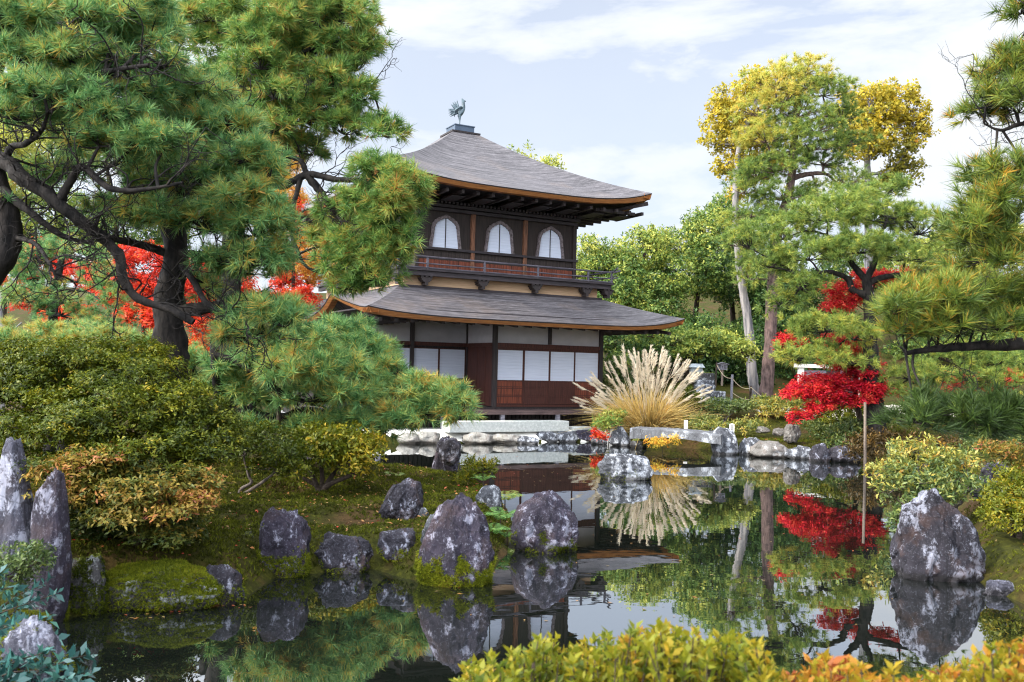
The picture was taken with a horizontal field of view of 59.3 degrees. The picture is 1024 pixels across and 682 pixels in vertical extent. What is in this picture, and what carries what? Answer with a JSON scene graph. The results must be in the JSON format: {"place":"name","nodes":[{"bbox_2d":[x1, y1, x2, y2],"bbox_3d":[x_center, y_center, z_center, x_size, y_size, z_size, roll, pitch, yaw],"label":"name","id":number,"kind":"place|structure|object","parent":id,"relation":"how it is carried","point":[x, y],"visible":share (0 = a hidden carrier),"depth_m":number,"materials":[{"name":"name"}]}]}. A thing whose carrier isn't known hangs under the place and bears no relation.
{"place":"outdoors","nodes":[
{"label":"outdoors","id":0,"kind":"place"},
{"bbox_2d":[281,410,615,442],"bbox_3d":[-1.684,2.844,31.164,14.560,1.962,13.440,1,-2,0],"label":"sand court","id":1,"kind":"object","parent":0,"point":[458,436],"depth_m":26.07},
{"bbox_2d":[271,123,684,428],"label":"temple pavilion","id":2,"kind":"structure","parent":1,"relation":"on","point":[504,309],"depth_m":28.63,"materials":[{"name":"wood"}]},
{"bbox_2d":[429,214,460,248],"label":"window","id":3,"kind":"structure","parent":2,"relation":"in","point":[445,231],"depth_m":27.90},
{"bbox_2d":[449,98,465,123],"bbox_3d":[-1.950,-8.064,31.788,0.630,1.051,0.318,2,-2,-8],"label":"bird statue","id":4,"kind":"object","parent":2,"relation":"on","point":[458,110],"visible":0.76,"depth_m":31.74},
{"bbox_2d":[467,347,491,405],"bbox_3d":[-1.034,1.114,28.904,0.055,1.858,1.810,2,-2,-28],"label":"side door","id":5,"kind":"structure","parent":2,"relation":"in","point":[479,370],"depth_m":28.78,"materials":[{"name":"red wood"}]},
{"bbox_2d":[484,220,513,253],"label":"window","id":6,"kind":"structure","parent":2,"relation":"in","point":[499,236],"depth_m":28.78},
{"bbox_2d":[535,226,563,258],"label":"window","id":7,"kind":"structure","parent":2,"relation":"in","point":[549,240],"depth_m":29.67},
{"bbox_2d":[442,420,568,432],"bbox_3d":[-0.148,2.510,26.537,3.960,0.310,0.550,2,-2,-28],"label":"stone step","id":8,"kind":"object","parent":1,"relation":"on","point":[517,425],"visible":0.79,"depth_m":26.29,"materials":[{"name":"stone"}]},
{"bbox_2d":[0,272,1023,616],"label":"ground","id":9,"kind":"structure","parent":0,"point":[1006,544],"depth_m":11.30,"materials":[{"name":"plant"}]},
{"bbox_2d":[0,437,33,586],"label":"standing stone","id":10,"kind":"object","parent":9,"relation":"on","point":[16,507],"visible":0.54,"depth_m":7.50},
{"bbox_2d":[0,118,47,326],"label":"woodland tree","id":11,"kind":"object","parent":9,"relation":"on","point":[22,151],"visible":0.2,"depth_m":43.68,"materials":[{"name":"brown plant"}]},
{"bbox_2d":[0,538,56,612],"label":"azalea shrub","id":12,"kind":"object","parent":9,"relation":"on","point":[30,555],"visible":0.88,"depth_m":6.84,"materials":[{"name":"green plant"}]},
{"bbox_2d":[0,615,75,681],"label":"boulder","id":13,"kind":"object","parent":9,"relation":"on","point":[30,633],"visible":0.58,"depth_m":4.93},
{"bbox_2d":[2,609,54,638],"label":"moss","id":14,"kind":"object","parent":13,"relation":"on","point":[31,612],"visible":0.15,"depth_m":6.91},
{"bbox_2d":[27,468,71,622],"bbox_3d":[-3.796,1.817,7.391,0.349,1.546,0.259,1,-2,0],"label":"standing stone","id":15,"kind":"object","parent":9,"relation":"on","point":[50,521],"visible":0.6,"depth_m":7.33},
{"bbox_2d":[0,564,100,681],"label":"camellia bush","id":16,"kind":"object","parent":9,"relation":"on","point":[48,666],"visible":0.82,"depth_m":4.93,"materials":[{"name":"green plant"}]},
{"bbox_2d":[1,236,101,409],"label":"maple tree","id":17,"kind":"object","parent":9,"relation":"on","point":[71,272],"visible":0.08,"depth_m":29.70,"materials":[{"name":"red plant"}]},
{"bbox_2d":[0,226,140,457],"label":"garden pine","id":18,"kind":"object","parent":9,"relation":"on","point":[54,242],"visible":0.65,"depth_m":17.67,"materials":[{"name":"green plant"}]},
{"bbox_2d":[69,549,109,615],"bbox_3d":[-3.617,2.096,7.625,0.411,0.656,0.305,1,-2,0],"label":"boulder","id":19,"kind":"object","parent":9,"relation":"on","point":[88,596],"visible":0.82,"depth_m":7.56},
{"bbox_2d":[0,314,216,450],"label":"pine","id":20,"kind":"object","parent":9,"relation":"on","point":[56,330],"visible":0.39,"depth_m":14.22,"materials":[{"name":"green plant"}]},
{"bbox_2d":[0,0,238,351],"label":"pine","id":21,"kind":"object","parent":9,"relation":"on","point":[72,73],"visible":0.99,"depth_m":9.34,"materials":[{"name":"green plant"}]},
{"bbox_2d":[19,441,235,553],"bbox_3d":[-3.525,1.490,8.253,1.939,1.180,1.692,1,-2,0],"label":"autumn shrub","id":22,"kind":"object","parent":9,"relation":"on","point":[114,504],"visible":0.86,"depth_m":7.90,"materials":[{"name":"orange plant"}]},
{"bbox_2d":[0,334,259,530],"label":"azalea shrub","id":23,"kind":"object","parent":9,"relation":"on","point":[65,411],"visible":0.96,"depth_m":8.57,"materials":[{"name":"green plant"}]},
{"bbox_2d":[76,240,192,380],"bbox_3d":[-11.198,-0.292,26.591,3.560,5.505,3.199,1,-2,0],"label":"maple tree","id":24,"kind":"object","parent":9,"relation":"on","point":[146,314],"visible":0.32,"depth_m":26.35,"materials":[{"name":"red plant"}]},
{"bbox_2d":[10,120,284,328],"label":"woodland tree","id":25,"kind":"object","parent":9,"relation":"on","point":[149,237],"visible":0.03,"depth_m":48.80,"materials":[{"name":"green plant"}]},
{"bbox_2d":[105,557,223,612],"bbox_3d":[-3.101,2.171,7.936,1.163,0.484,0.586,1,-2,0],"label":"boulder","id":26,"kind":"object","parent":9,"relation":"on","point":[168,584],"visible":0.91,"depth_m":7.76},
{"bbox_2d":[56,52,321,497],"bbox_3d":[-3.830,-1.169,10.828,3.367,6.264,2.432,1,-2,0],"label":"pine","id":27,"kind":"object","parent":9,"relation":"on","point":[253,171],"visible":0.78,"depth_m":10.40,"materials":[{"name":"green plant"}]},
{"bbox_2d":[184,261,261,353],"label":"maple tree","id":28,"kind":"object","parent":9,"relation":"on","point":[196,322],"visible":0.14,"depth_m":25.52,"materials":[{"name":"red plant"}]},
{"bbox_2d":[206,564,246,604],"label":"boulder","id":29,"kind":"object","parent":9,"relation":"on","point":[228,578],"visible":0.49,"depth_m":8.02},
{"bbox_2d":[221,416,315,492],"bbox_3d":[-3.227,1.639,12.031,1.308,1.264,1.332,1,-2,0],"label":"leaning shrub","id":30,"kind":"object","parent":9,"relation":"on","point":[275,461],"visible":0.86,"depth_m":11.79,"materials":[{"name":"green plant"}]},
{"bbox_2d":[255,507,312,578],"bbox_3d":[-2.330,2.124,9.207,0.578,0.844,0.457,1,-2,0],"label":"boulder","id":31,"kind":"object","parent":9,"relation":"on","point":[283,550],"visible":0.88,"depth_m":9.05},
{"bbox_2d":[267,197,323,409],"bbox_3d":[-7.793,-1.241,31.614,3.142,7.876,1.906,0,-2,39],"label":"maple tree","id":32,"kind":"object","parent":9,"relation":"on","point":[293,286],"visible":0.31,"depth_m":31.57,"materials":[{"name":"red plant"}]},
{"bbox_2d":[168,0,438,459],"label":"tall pine","id":33,"kind":"object","parent":9,"relation":"on","point":[301,60],"visible":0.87,"depth_m":14.82,"materials":[{"name":"green plant"}]},
{"bbox_2d":[273,157,347,301],"bbox_3d":[-9.502,-3.129,40.534,4.043,12.059,5.342,3,-2,-43],"label":"maple tree","id":34,"kind":"object","parent":9,"relation":"on","point":[306,272],"visible":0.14,"depth_m":39.65,"materials":[{"name":"orange plant"}]},
{"bbox_2d":[270,417,389,490],"bbox_3d":[-2.548,1.639,12.529,1.716,1.111,1.362,1,-2,0],"label":"azalea shrub","id":35,"kind":"object","parent":9,"relation":"on","point":[339,452],"visible":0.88,"depth_m":12.33,"materials":[{"name":"green plant"}]},
{"bbox_2d":[189,310,486,461],"bbox_3d":[-2.752,0.737,13.853,4.463,2.639,3.002,2,-2,-12],"label":"pine","id":36,"kind":"object","parent":9,"relation":"on","point":[360,352],"visible":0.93,"depth_m":13.24,"materials":[{"name":"green plant"}]},
{"bbox_2d":[314,531,372,574],"bbox_3d":[-1.778,2.250,9.439,0.622,0.502,0.442,1,-2,0],"label":"boulder","id":37,"kind":"object","parent":9,"relation":"on","point":[337,554],"visible":0.9,"depth_m":9.31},
{"bbox_2d":[376,528,415,562],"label":"boulder","id":38,"kind":"object","parent":9,"relation":"on","point":[394,545],"visible":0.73,"depth_m":9.46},
{"bbox_2d":[378,478,423,520],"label":"boulder","id":39,"kind":"object","parent":9,"relation":"on","point":[403,499],"visible":0.84,"depth_m":10.72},
{"bbox_2d":[398,432,419,443],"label":"edging stone","id":40,"kind":"object","parent":9,"relation":"on","point":[408,439],"visible":0.72,"depth_m":24.87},
{"bbox_2d":[417,431,439,443],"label":"edging stone","id":41,"kind":"object","parent":9,"relation":"on","point":[428,437],"visible":0.69,"depth_m":25.03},
{"bbox_2d":[432,435,461,471],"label":"boulder","id":42,"kind":"object","parent":9,"relation":"on","point":[438,464],"visible":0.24,"depth_m":15.52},
{"bbox_2d":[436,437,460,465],"bbox_3d":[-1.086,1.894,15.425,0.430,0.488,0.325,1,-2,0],"label":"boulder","id":43,"kind":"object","parent":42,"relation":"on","point":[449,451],"visible":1,"depth_m":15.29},
{"bbox_2d":[413,492,497,587],"bbox_3d":[-0.573,2.080,9.055,0.881,1.116,0.558,1,-2,0],"label":"boulder","id":44,"kind":"object","parent":9,"relation":"on","point":[455,550],"visible":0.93,"depth_m":8.91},
{"bbox_2d":[452,453,500,484],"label":"azalea shrub","id":45,"kind":"object","parent":9,"relation":"on","point":[475,464],"visible":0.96,"depth_m":14.36,"materials":[{"name":"green plant"}]},
{"bbox_2d":[462,432,493,443],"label":"edging stone","id":46,"kind":"object","parent":9,"relation":"on","point":[476,438],"visible":0.91,"depth_m":25.43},
{"bbox_2d":[475,485,501,512],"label":"boulder","id":47,"kind":"object","parent":9,"relation":"on","point":[488,495],"visible":0.85,"depth_m":12.15,"materials":[{"name":"grey stone"}]},
{"bbox_2d":[484,506,515,524],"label":"fern","id":48,"kind":"object","parent":9,"relation":"on","point":[504,516],"visible":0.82,"depth_m":11.53,"materials":[{"name":"green plant"}]},
{"bbox_2d":[493,433,519,443],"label":"edging stone","id":49,"kind":"object","parent":9,"relation":"on","point":[504,438],"visible":0.63,"depth_m":25.85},
{"bbox_2d":[30,418,1023,591],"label":"moss","id":50,"kind":"object","parent":9,"relation":"on","point":[359,498],"visible":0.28,"depth_m":11.15,"materials":[{"name":"plant"}]},
{"bbox_2d":[796,414,863,448],"bbox_3d":[9.089,2.575,24.711,2.184,1.131,2.720,1,-2,0],"label":"ground shrub","id":51,"kind":"object","parent":50,"relation":"on","point":[820,429],"visible":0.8,"depth_m":24.69,"materials":[{"name":"green plant"}]},
{"bbox_2d":[507,139,566,169],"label":"woodland tree","id":52,"kind":"object","parent":9,"relation":"on","point":[554,163],"visible":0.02,"depth_m":47.00,"materials":[{"name":"yellow plant"}]},
{"bbox_2d":[448,627,628,681],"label":"front bush","id":53,"kind":"object","parent":9,"relation":"on","point":[540,661],"visible":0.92,"depth_m":3.02,"materials":[{"name":"yellow plant"}]},
{"bbox_2d":[536,431,558,441],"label":"edging stone","id":54,"kind":"object","parent":9,"relation":"on","point":[549,436],"visible":0.79,"depth_m":26.64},
{"bbox_2d":[72,421,1023,578],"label":"fallen leaves","id":55,"kind":"object","parent":9,"relation":"on","point":[337,504],"visible":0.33,"depth_m":11.25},
{"bbox_2d":[557,431,577,441],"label":"edging stone","id":56,"kind":"object","parent":9,"relation":"on","point":[568,436],"visible":0.76,"depth_m":26.81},
{"bbox_2d":[575,429,593,441],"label":"edging stone","id":57,"kind":"object","parent":9,"relation":"on","point":[582,435],"visible":0.4,"depth_m":27.15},
{"bbox_2d":[590,426,609,442],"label":"maple seedling","id":58,"kind":"object","parent":9,"relation":"on","point":[597,435],"visible":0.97,"depth_m":25.17,"materials":[{"name":"red plant"}]},
{"bbox_2d":[588,407,628,443],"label":"ground shrub","id":59,"kind":"object","parent":9,"relation":"on","point":[610,420],"visible":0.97,"depth_m":26.07,"materials":[{"name":"green plant"}]},
{"bbox_2d":[576,232,660,373],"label":"woodland tree","id":60,"kind":"object","parent":9,"relation":"on","point":[595,258],"visible":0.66,"depth_m":43.70,"materials":[{"name":"green plant"}]},
{"bbox_2d":[609,425,630,445],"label":"boulder","id":61,"kind":"object","parent":9,"relation":"on","point":[619,436],"visible":0.83,"depth_m":25.97,"materials":[{"name":"grey stone"}]},
{"bbox_2d":[602,348,646,400],"bbox_3d":[4.105,1.633,33.894,2.046,2.783,2.195,1,-2,0],"label":"garden bush","id":62,"kind":"object","parent":9,"relation":"on","point":[618,370],"visible":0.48,"depth_m":33.54,"materials":[{"name":"green plant"}]},
{"bbox_2d":[558,344,724,444],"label":"plume grass","id":63,"kind":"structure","parent":9,"relation":"on","point":[653,412],"depth_m":26.94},
{"bbox_2d":[598,221,701,360],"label":"woodland tree","id":64,"kind":"object","parent":9,"relation":"on","point":[654,244],"visible":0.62,"depth_m":44.51,"materials":[{"name":"green plant"}]},
{"bbox_2d":[643,432,683,452],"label":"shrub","id":65,"kind":"object","parent":9,"relation":"on","point":[655,442],"visible":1,"depth_m":23.63,"materials":[{"name":"yellow plant"}]},
{"bbox_2d":[603,307,775,385],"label":"woodland tree","id":66,"kind":"object","parent":9,"relation":"on","point":[708,363],"visible":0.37,"depth_m":40.85,"materials":[{"name":"green plant"}]},
{"bbox_2d":[670,380,713,414],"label":"ground shrub","id":67,"kind":"object","parent":9,"relation":"on","point":[688,388],"visible":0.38,"depth_m":31.23,"materials":[{"name":"green plant"}]},
{"bbox_2d":[623,323,763,384],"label":"garden tree","id":68,"kind":"object","parent":9,"relation":"on","point":[690,340],"visible":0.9,"depth_m":35.13,"materials":[{"name":"green plant"}]},
{"bbox_2d":[610,616,789,681],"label":"front bush","id":69,"kind":"object","parent":9,"relation":"on","point":[653,655],"visible":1,"depth_m":2.75,"materials":[{"name":"yellow plant"}]},
{"bbox_2d":[660,203,751,323],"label":"woodland tree","id":70,"kind":"object","parent":9,"relation":"on","point":[699,245],"visible":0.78,"depth_m":46.72,"materials":[{"name":"green plant"}]},
{"bbox_2d":[681,408,770,435],"bbox_3d":[6.355,2.418,26.510,2.786,0.846,1.910,1,-2,0],"label":"ground shrub","id":71,"kind":"object","parent":9,"relation":"on","point":[748,425],"visible":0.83,"depth_m":26.25,"materials":[{"name":"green plant"}]},
{"bbox_2d":[701,396,753,421],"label":"cloud shrub","id":72,"kind":"object","parent":9,"relation":"on","point":[721,405],"visible":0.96,"depth_m":28.59,"materials":[{"name":"green plant"}]},
{"bbox_2d":[696,64,784,397],"bbox_3d":[10.095,-4.778,39.343,4.449,14.610,3.034,1,-2,0],"label":"golden tree","id":73,"kind":"object","parent":9,"relation":"on","point":[723,126],"visible":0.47,"depth_m":38.77,"materials":[{"name":"yellow plant"}]},
{"bbox_2d":[738,437,759,454],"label":"shore stone","id":74,"kind":"object","parent":9,"relation":"on","point":[745,445],"visible":0.52,"depth_m":24.13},
{"bbox_2d":[701,186,815,345],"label":"woodland tree","id":75,"kind":"object","parent":9,"relation":"on","point":[729,295],"visible":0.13,"depth_m":48.75,"materials":[{"name":"green plant"}]},
{"bbox_2d":[703,274,861,385],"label":"woodland tree","id":76,"kind":"object","parent":9,"relation":"on","point":[781,324],"visible":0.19,"depth_m":44.25,"materials":[{"name":"green plant"}]},
{"bbox_2d":[748,392,820,418],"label":"cloud shrub","id":77,"kind":"object","parent":9,"relation":"on","point":[773,405],"visible":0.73,"depth_m":28.51,"materials":[{"name":"yellow plant"}]},
{"bbox_2d":[783,424,800,442],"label":"boulder","id":78,"kind":"object","parent":9,"relation":"on","point":[792,433],"visible":1,"depth_m":24.51,"materials":[{"name":"stone"}]},
{"bbox_2d":[713,50,885,396],"bbox_3d":[11.674,-4.886,36.817,7.103,14.620,3.865,1,-2,0],"label":"tall pine","id":79,"kind":"object","parent":9,"relation":"on","point":[787,76],"visible":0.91,"depth_m":36.66,"materials":[{"name":"plant"}]},
{"bbox_2d":[794,364,858,399],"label":"garden gate","id":80,"kind":"structure","parent":9,"relation":"on","point":[800,369],"depth_m":35.99,"materials":[{"name":"white wood"}]},
{"bbox_2d":[783,232,893,346],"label":"woodland tree","id":81,"kind":"object","parent":9,"relation":"on","point":[841,266],"visible":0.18,"depth_m":51.79,"materials":[{"name":"plant"}]},
{"bbox_2d":[774,647,913,681],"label":"front bush","id":82,"kind":"object","parent":9,"relation":"on","point":[848,669],"visible":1,"depth_m":2.73,"materials":[{"name":"yellow plant"}]},
{"bbox_2d":[772,265,916,427],"bbox_3d":[9.290,0.332,24.685,4.610,5.034,2.416,2,-2,-18],"label":"maple tree","id":83,"kind":"object","parent":9,"relation":"on","point":[824,389],"visible":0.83,"depth_m":24.14,"materials":[{"name":"red plant"}]},
{"bbox_2d":[815,398,885,427],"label":"cloud shrub","id":84,"kind":"object","parent":9,"relation":"on","point":[839,414],"visible":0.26,"depth_m":26.42,"materials":[{"name":"green plant"}]},
{"bbox_2d":[719,169,1023,442],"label":"garden pine","id":85,"kind":"object","parent":9,"relation":"on","point":[856,209],"visible":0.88,"depth_m":23.94,"materials":[{"name":"green plant"}]},
{"bbox_2d":[830,76,941,293],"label":"golden tree","id":86,"kind":"object","parent":9,"relation":"on","point":[884,98],"visible":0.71,"depth_m":41.82,"materials":[{"name":"yellow plant"}]},
{"bbox_2d":[884,497,913,532],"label":"azalea shrub","id":87,"kind":"object","parent":9,"relation":"on","point":[894,515],"visible":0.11,"depth_m":11.71,"materials":[{"name":"green plant"}]},
{"bbox_2d":[838,425,972,466],"bbox_3d":[9.390,2.949,21.512,3.324,1.826,1.768,2,-2,-12],"label":"autumn shrub","id":88,"kind":"object","parent":9,"relation":"on","point":[872,444],"visible":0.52,"depth_m":21.16,"materials":[{"name":"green plant"}]},
{"bbox_2d":[861,431,996,511],"bbox_3d":[6.114,2.306,13.056,1.782,1.924,2.108,0,-2,34],"label":"azalea shrub","id":89,"kind":"object","parent":9,"relation":"on","point":[941,462],"visible":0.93,"depth_m":12.98,"materials":[{"name":"green plant"}]},
{"bbox_2d":[889,487,985,581],"bbox_3d":[4.695,2.209,9.887,1.013,1.211,0.655,1,-2,0],"label":"boulder","id":90,"kind":"object","parent":9,"relation":"on","point":[935,537],"visible":0.87,"depth_m":9.70,"materials":[{"name":"stone"}]},
{"bbox_2d":[862,0,1023,453],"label":"pine","id":91,"kind":"object","parent":9,"relation":"on","point":[990,208],"visible":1,"depth_m":7.93,"materials":[{"name":"green plant"}]},
{"bbox_2d":[875,223,1023,332],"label":"woodland tree","id":92,"kind":"object","parent":9,"relation":"on","point":[926,262],"visible":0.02,"depth_m":55.76,"materials":[{"name":"green plant"}]},
{"bbox_2d":[879,324,1023,367],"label":"woodland tree","id":93,"kind":"object","parent":9,"relation":"on","point":[897,351],"visible":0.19,"depth_m":46.96,"materials":[{"name":"green plant"}]},
{"bbox_2d":[906,635,1023,681],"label":"front bush","id":94,"kind":"object","parent":9,"relation":"on","point":[1001,664],"visible":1,"depth_m":2.70,"materials":[{"name":"yellow plant"}]},
{"bbox_2d":[939,367,1023,392],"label":"maple tree","id":95,"kind":"object","parent":9,"relation":"on","point":[959,385],"visible":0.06,"depth_m":26.80,"materials":[{"name":"red plant"}]},
{"bbox_2d":[958,426,1023,455],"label":"shrub","id":96,"kind":"object","parent":9,"relation":"on","point":[966,444],"visible":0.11,"depth_m":15.82,"materials":[{"name":"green plant"}]},
{"bbox_2d":[971,434,1023,472],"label":"azalea shrub","id":97,"kind":"object","parent":9,"relation":"on","point":[1010,454],"visible":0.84,"depth_m":12.96,"materials":[{"name":"orange plant"}]},
{"bbox_2d":[979,461,1015,486],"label":"boulder","id":98,"kind":"object","parent":9,"relation":"on","point":[984,471],"visible":0.2,"depth_m":14.08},
{"bbox_2d":[973,461,1023,538],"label":"azalea shrub","id":99,"kind":"object","parent":9,"relation":"on","point":[1006,505],"visible":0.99,"depth_m":10.48,"materials":[{"name":"yellow plant"}]},
{"bbox_2d":[2,442,1023,681],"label":"pond water","id":100,"kind":"structure","parent":0,"point":[371,625],"depth_m":8.61,"materials":[{"name":"liquid"}]},
{"bbox_2d":[517,436,539,443],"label":"edging stone","id":101,"kind":"object","parent":100,"relation":"in","point":[525,440],"visible":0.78,"depth_m":25.84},
{"bbox_2d":[508,490,578,553],"bbox_3d":[0.382,2.230,10.818,0.855,0.880,0.646,1,-2,0],"label":"boulder","id":102,"kind":"object","parent":100,"relation":"in","point":[544,522],"visible":0.89,"depth_m":10.60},
{"bbox_2d":[597,453,652,480],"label":"boulder","id":103,"kind":"object","parent":100,"relation":"in","point":[621,466],"visible":0.88,"depth_m":17.90,"materials":[{"name":"grey stone"}]},
{"bbox_2d":[710,426,737,454],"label":"boulder","id":104,"kind":"object","parent":100,"relation":"in","point":[729,446],"visible":0.66,"depth_m":23.97,"materials":[{"name":"grey stone"}]},
{"bbox_2d":[629,426,722,444],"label":"stone bridge","id":105,"kind":"structure","parent":104,"relation":"on","point":[639,432],"depth_m":24.27,"materials":[{"name":"stone"}]},
{"bbox_2d":[748,440,787,457],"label":"shore stone","id":106,"kind":"object","parent":100,"relation":"on","point":[768,449],"visible":0.81,"depth_m":23.47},
{"bbox_2d":[784,445,810,458],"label":"shore stone","id":107,"kind":"object","parent":100,"relation":"on","point":[799,452],"visible":0.71,"depth_m":23.27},
{"bbox_2d":[809,443,830,461],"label":"shore stone","id":108,"kind":"object","parent":100,"relation":"on","point":[820,452],"visible":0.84,"depth_m":22.72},
{"bbox_2d":[829,445,860,462],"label":"shore stone","id":109,"kind":"object","parent":100,"relation":"on","point":[836,455],"visible":0.44,"depth_m":22.66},
{"bbox_2d":[863,402,866,471],"bbox_3d":[8.024,2.440,20.442,0.092,2.090,0.070,1,-2,0],"label":"prop pole","id":110,"kind":"object","parent":100,"relation":"in","point":[865,442],"visible":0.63,"depth_m":20.43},
{"bbox_2d":[983,580,1014,595],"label":"boulder","id":111,"kind":"object","parent":100,"relation":"in","point":[999,588],"visible":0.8,"depth_m":9.03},
{"bbox_2d":[5,0,1023,292],"label":"sky","id":112,"kind":"structure","parent":0,"point":[619,89],"materials":[{"name":"white"}]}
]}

